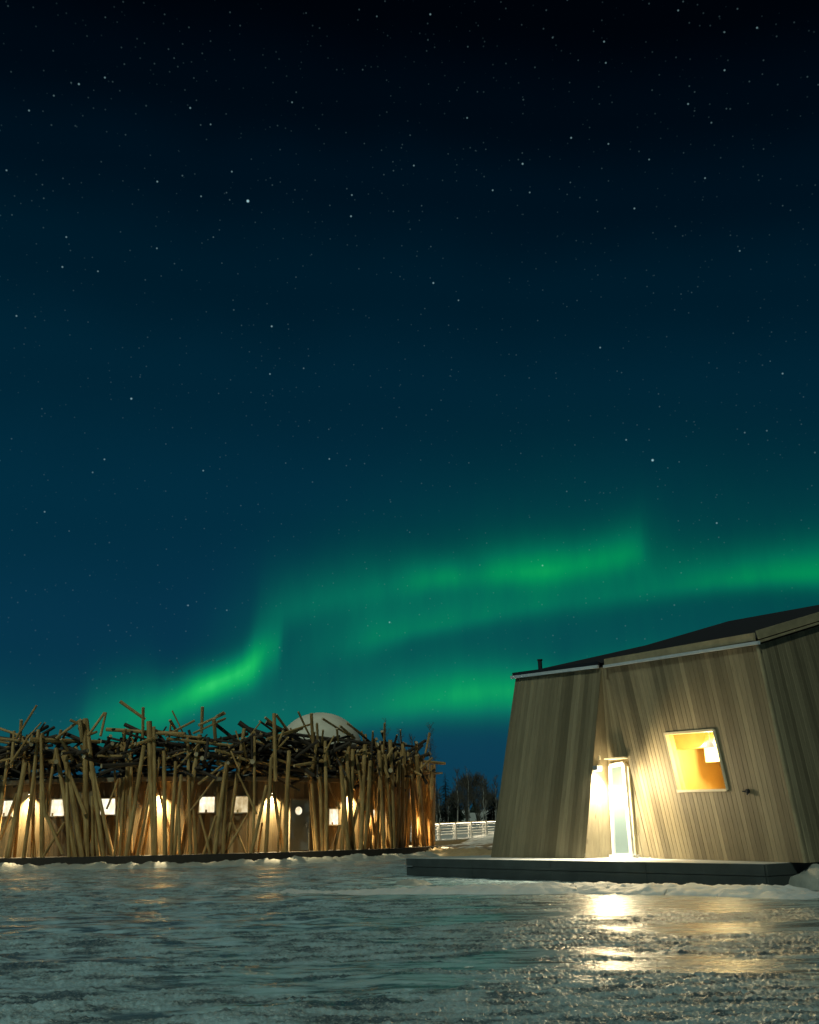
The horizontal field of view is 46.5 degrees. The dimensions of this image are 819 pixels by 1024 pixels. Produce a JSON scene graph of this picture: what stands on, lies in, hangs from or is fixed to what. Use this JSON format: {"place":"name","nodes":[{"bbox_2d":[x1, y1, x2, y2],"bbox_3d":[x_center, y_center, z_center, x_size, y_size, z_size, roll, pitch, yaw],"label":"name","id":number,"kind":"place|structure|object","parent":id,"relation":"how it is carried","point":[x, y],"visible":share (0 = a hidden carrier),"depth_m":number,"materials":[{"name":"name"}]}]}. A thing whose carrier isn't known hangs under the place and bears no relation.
{"place":"outdoors","nodes":[
{"label":"outdoors","id":0,"kind":"place"},
{"bbox_2d":[0,856,818,1023],"bbox_3d":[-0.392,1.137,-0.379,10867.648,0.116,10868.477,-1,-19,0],"label":"frozen river","id":1,"kind":"structure","parent":0,"point":[169,945],"depth_m":10.00,"materials":[{"name":"grey ice"}]},
{"bbox_2d":[0,851,438,869],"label":"snow bank","id":2,"kind":"structure","parent":1,"relation":"on","point":[101,864],"depth_m":40.84,"materials":[{"name":"white snow"}]},
{"bbox_2d":[0,700,445,865],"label":"round building","id":3,"kind":"structure","parent":1,"relation":"on","point":[141,808],"depth_m":44.01,"materials":[{"name":"brown wood"}]},
{"bbox_2d":[2,800,14,816],"bbox_3d":[-18.801,13.855,44.569,0.803,0.779,0.379,-2,-19,3],"label":"window","id":4,"kind":"structure","parent":3,"relation":"in","point":[7,803],"depth_m":44.59,"materials":[{"name":"white glass"}]},
{"bbox_2d":[49,798,63,816],"bbox_3d":[-16.118,13.566,43.735,0.813,0.822,0.213,-3,-19,4],"label":"window","id":5,"kind":"structure","parent":3,"relation":"in","point":[56,809],"depth_m":43.74,"materials":[{"name":"white glass"}]},
{"bbox_2d":[99,797,117,815],"bbox_3d":[-13.740,13.432,43.463,0.797,0.798,0.090,-2,-19,1],"label":"window","id":6,"kind":"structure","parent":3,"relation":"in","point":[111,811],"depth_m":43.46,"materials":[{"name":"white glass"}]},
{"bbox_2d":[198,796,215,813],"bbox_3d":[-9.367,13.535,44.087,0.788,0.789,0.291,0,-19,-3],"label":"window","id":7,"kind":"structure","parent":3,"relation":"in","point":[207,804],"depth_m":44.09,"materials":[{"name":"beige glass"}]},
{"bbox_2d":[234,795,248,813],"bbox_3d":[-7.902,13.694,44.638,0.764,0.817,0.372,0,-19,-3],"label":"window","id":8,"kind":"structure","parent":3,"relation":"in","point":[241,803],"depth_m":44.66,"materials":[{"name":"beige glass"}]},
{"bbox_2d":[288,799,309,850],"bbox_3d":[-5.275,15.027,45.828,1.144,2.394,0.173,13,-23,-36],"label":"door","id":9,"kind":"structure","parent":3,"relation":"in","point":[299,809],"depth_m":45.81,"materials":[{"name":"grey paint"}]},
{"bbox_2d":[283,712,360,776],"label":"dome","id":10,"kind":"structure","parent":3,"relation":"on","point":[329,729],"depth_m":58.24,"materials":[{"name":"fabric"}]},
{"bbox_2d":[328,808,338,825],"bbox_3d":[-3.774,15.130,47.321,0.561,0.839,0.604,-1,-19,0],"label":"window","id":11,"kind":"structure","parent":3,"relation":"in","point":[333,813],"depth_m":47.33,"materials":[{"name":"white glass"}]},
{"bbox_2d":[394,879,432,885],"bbox_3d":[0.056,8.947,23.041,0.707,0.162,1.046,10,-22,-31],"label":"snow mound","id":12,"kind":"object","parent":1,"relation":"on","point":[411,882],"visible":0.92,"depth_m":22.77,"materials":[{"name":"white snow"}]},
{"bbox_2d":[217,881,818,898],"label":"snow ridge","id":13,"kind":"structure","parent":1,"relation":"on","point":[788,891],"depth_m":18.65,"materials":[{"name":"white snow"}]},
{"bbox_2d":[405,855,818,885],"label":"float deck","id":14,"kind":"structure","parent":1,"relation":"on","point":[641,870],"depth_m":21.98,"materials":[{"name":"grey wood"}]},
{"bbox_2d":[491,605,818,862],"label":"cabin","id":15,"kind":"object","parent":14,"relation":"on","point":[702,744],"visible":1,"depth_m":23.50,"materials":[{"name":"brown wood"}]},
{"bbox_2d":[608,762,633,854],"bbox_3d":[5.545,7.804,25.015,0.129,2.402,0.809,10,-22,-31],"label":"door","id":16,"kind":"structure","parent":15,"relation":"in","point":[620,811],"depth_m":25.02,"materials":[{"name":"white paint"}]},
{"bbox_2d":[663,729,728,792],"bbox_3d":[6.788,5.835,22.380,0.313,1.477,2.196,6,-20,-20],"label":"window","id":17,"kind":"structure","parent":15,"relation":"in","point":[668,736],"depth_m":22.94,"materials":[{"name":"beige glass"}]},
{"bbox_2d":[789,864,818,890],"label":"snow mound","id":18,"kind":"object","parent":1,"relation":"on","point":[808,878],"visible":0.85,"depth_m":18.60,"materials":[{"name":"white snow"}]},
{"bbox_2d":[0,0,818,809],"label":"sky","id":19,"kind":"structure","parent":0,"point":[363,363],"materials":[{"name":"blue"}]},
{"bbox_2d":[410,810,494,849],"bbox_3d":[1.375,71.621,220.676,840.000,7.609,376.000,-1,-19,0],"label":"shore","id":20,"kind":"structure","parent":0,"point":[485,841],"depth_m":70.65,"materials":[{"name":"white snow"}]},
{"bbox_2d":[380,718,390,750],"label":"birch tree","id":21,"kind":"object","parent":20,"relation":"on","point":[385,732],"visible":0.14,"depth_m":109.60,"materials":[{"name":"black plant"}]},
{"bbox_2d":[423,722,443,782],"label":"birch tree","id":22,"kind":"object","parent":20,"relation":"on","point":[429,748],"visible":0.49,"depth_m":112.03,"materials":[{"name":"black plant"}]},
{"bbox_2d":[435,792,440,822],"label":"birch tree","id":23,"kind":"object","parent":20,"relation":"on","point":[436,807],"visible":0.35,"depth_m":103.11,"materials":[{"name":"black plant"}]},
{"bbox_2d":[435,786,443,822],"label":"birch tree","id":24,"kind":"object","parent":20,"relation":"on","point":[439,796],"visible":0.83,"depth_m":107.17,"materials":[{"name":"black plant"}]},
{"bbox_2d":[435,783,444,822],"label":"spruce tree","id":25,"kind":"object","parent":20,"relation":"on","point":[437,807],"visible":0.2,"depth_m":120.24,"materials":[{"name":"green plant"}]},
{"bbox_2d":[435,779,456,822],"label":"spruce tree","id":26,"kind":"object","parent":20,"relation":"on","point":[445,815],"visible":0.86,"depth_m":114.50,"materials":[{"name":"green plant"}]},
{"bbox_2d":[442,796,450,824],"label":"birch tree","id":27,"kind":"object","parent":20,"relation":"on","point":[447,804],"visible":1,"depth_m":105.06,"materials":[{"name":"black plant"}]},
{"bbox_2d":[410,820,495,844],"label":"gangway","id":28,"kind":"object","parent":20,"relation":"on","point":[451,841],"visible":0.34,"depth_m":66.46,"materials":[{"name":"beige wood"}]},
{"bbox_2d":[447,769,464,827],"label":"birch tree","id":29,"kind":"object","parent":20,"relation":"on","point":[458,798],"visible":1,"depth_m":95.84,"materials":[{"name":"black plant"}]},
{"bbox_2d":[448,791,465,821],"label":"spruce tree","id":30,"kind":"object","parent":20,"relation":"on","point":[455,809],"visible":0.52,"depth_m":118.09,"materials":[{"name":"green plant"}]},
{"bbox_2d":[441,789,472,815],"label":"leafless tree","id":31,"kind":"object","parent":20,"relation":"on","point":[462,806],"visible":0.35,"depth_m":121.97,"materials":[{"name":"brown plant"}]},
{"bbox_2d":[426,847,491,855],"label":"shore snow","id":32,"kind":"structure","parent":20,"relation":"on","point":[476,851],"depth_m":48.29,"materials":[{"name":"white snow"}]},
{"bbox_2d":[449,773,479,821],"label":"leafless tree","id":33,"kind":"object","parent":20,"relation":"on","point":[462,785],"visible":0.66,"depth_m":111.02,"materials":[{"name":"brown plant"}]},
{"bbox_2d":[460,767,476,823],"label":"birch tree","id":34,"kind":"object","parent":20,"relation":"on","point":[468,783],"visible":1,"depth_m":97.67,"materials":[{"name":"black plant"}]},
{"bbox_2d":[449,802,496,821],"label":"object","id":35,"kind":"object","parent":20,"relation":"on","point":[471,811],"visible":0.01,"depth_m":189.39,"materials":[{"name":"black plant"}]},
{"bbox_2d":[459,772,492,820],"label":"leafless tree","id":36,"kind":"object","parent":20,"relation":"on","point":[476,777],"visible":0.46,"depth_m":113.09,"materials":[{"name":"brown plant"}]},
{"bbox_2d":[475,806,481,828],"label":"birch tree","id":37,"kind":"object","parent":20,"relation":"on","point":[478,814],"visible":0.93,"depth_m":85.72,"materials":[{"name":"black plant"}]},
{"bbox_2d":[475,774,488,826],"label":"birch tree","id":38,"kind":"object","parent":20,"relation":"on","point":[483,788],"visible":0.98,"depth_m":94.02,"materials":[{"name":"black plant"}]},
{"bbox_2d":[480,778,492,820],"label":"birch tree","id":39,"kind":"object","parent":20,"relation":"on","point":[485,797],"visible":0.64,"depth_m":99.50,"materials":[{"name":"black plant"}]},
{"bbox_2d":[476,792,498,811],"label":"leafless tree","id":40,"kind":"object","parent":20,"relation":"on","point":[480,806],"visible":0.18,"depth_m":122.09,"materials":[{"name":"brown plant"}]},
{"bbox_2d":[482,788,497,820],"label":"spruce tree","id":41,"kind":"object","parent":20,"relation":"on","point":[490,815],"visible":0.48,"depth_m":116.25,"materials":[{"name":"green plant"}]},
{"bbox_2d":[490,775,499,822],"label":"birch tree","id":42,"kind":"object","parent":20,"relation":"on","point":[495,795],"visible":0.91,"depth_m":95.86,"materials":[{"name":"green plant"}]}
]}

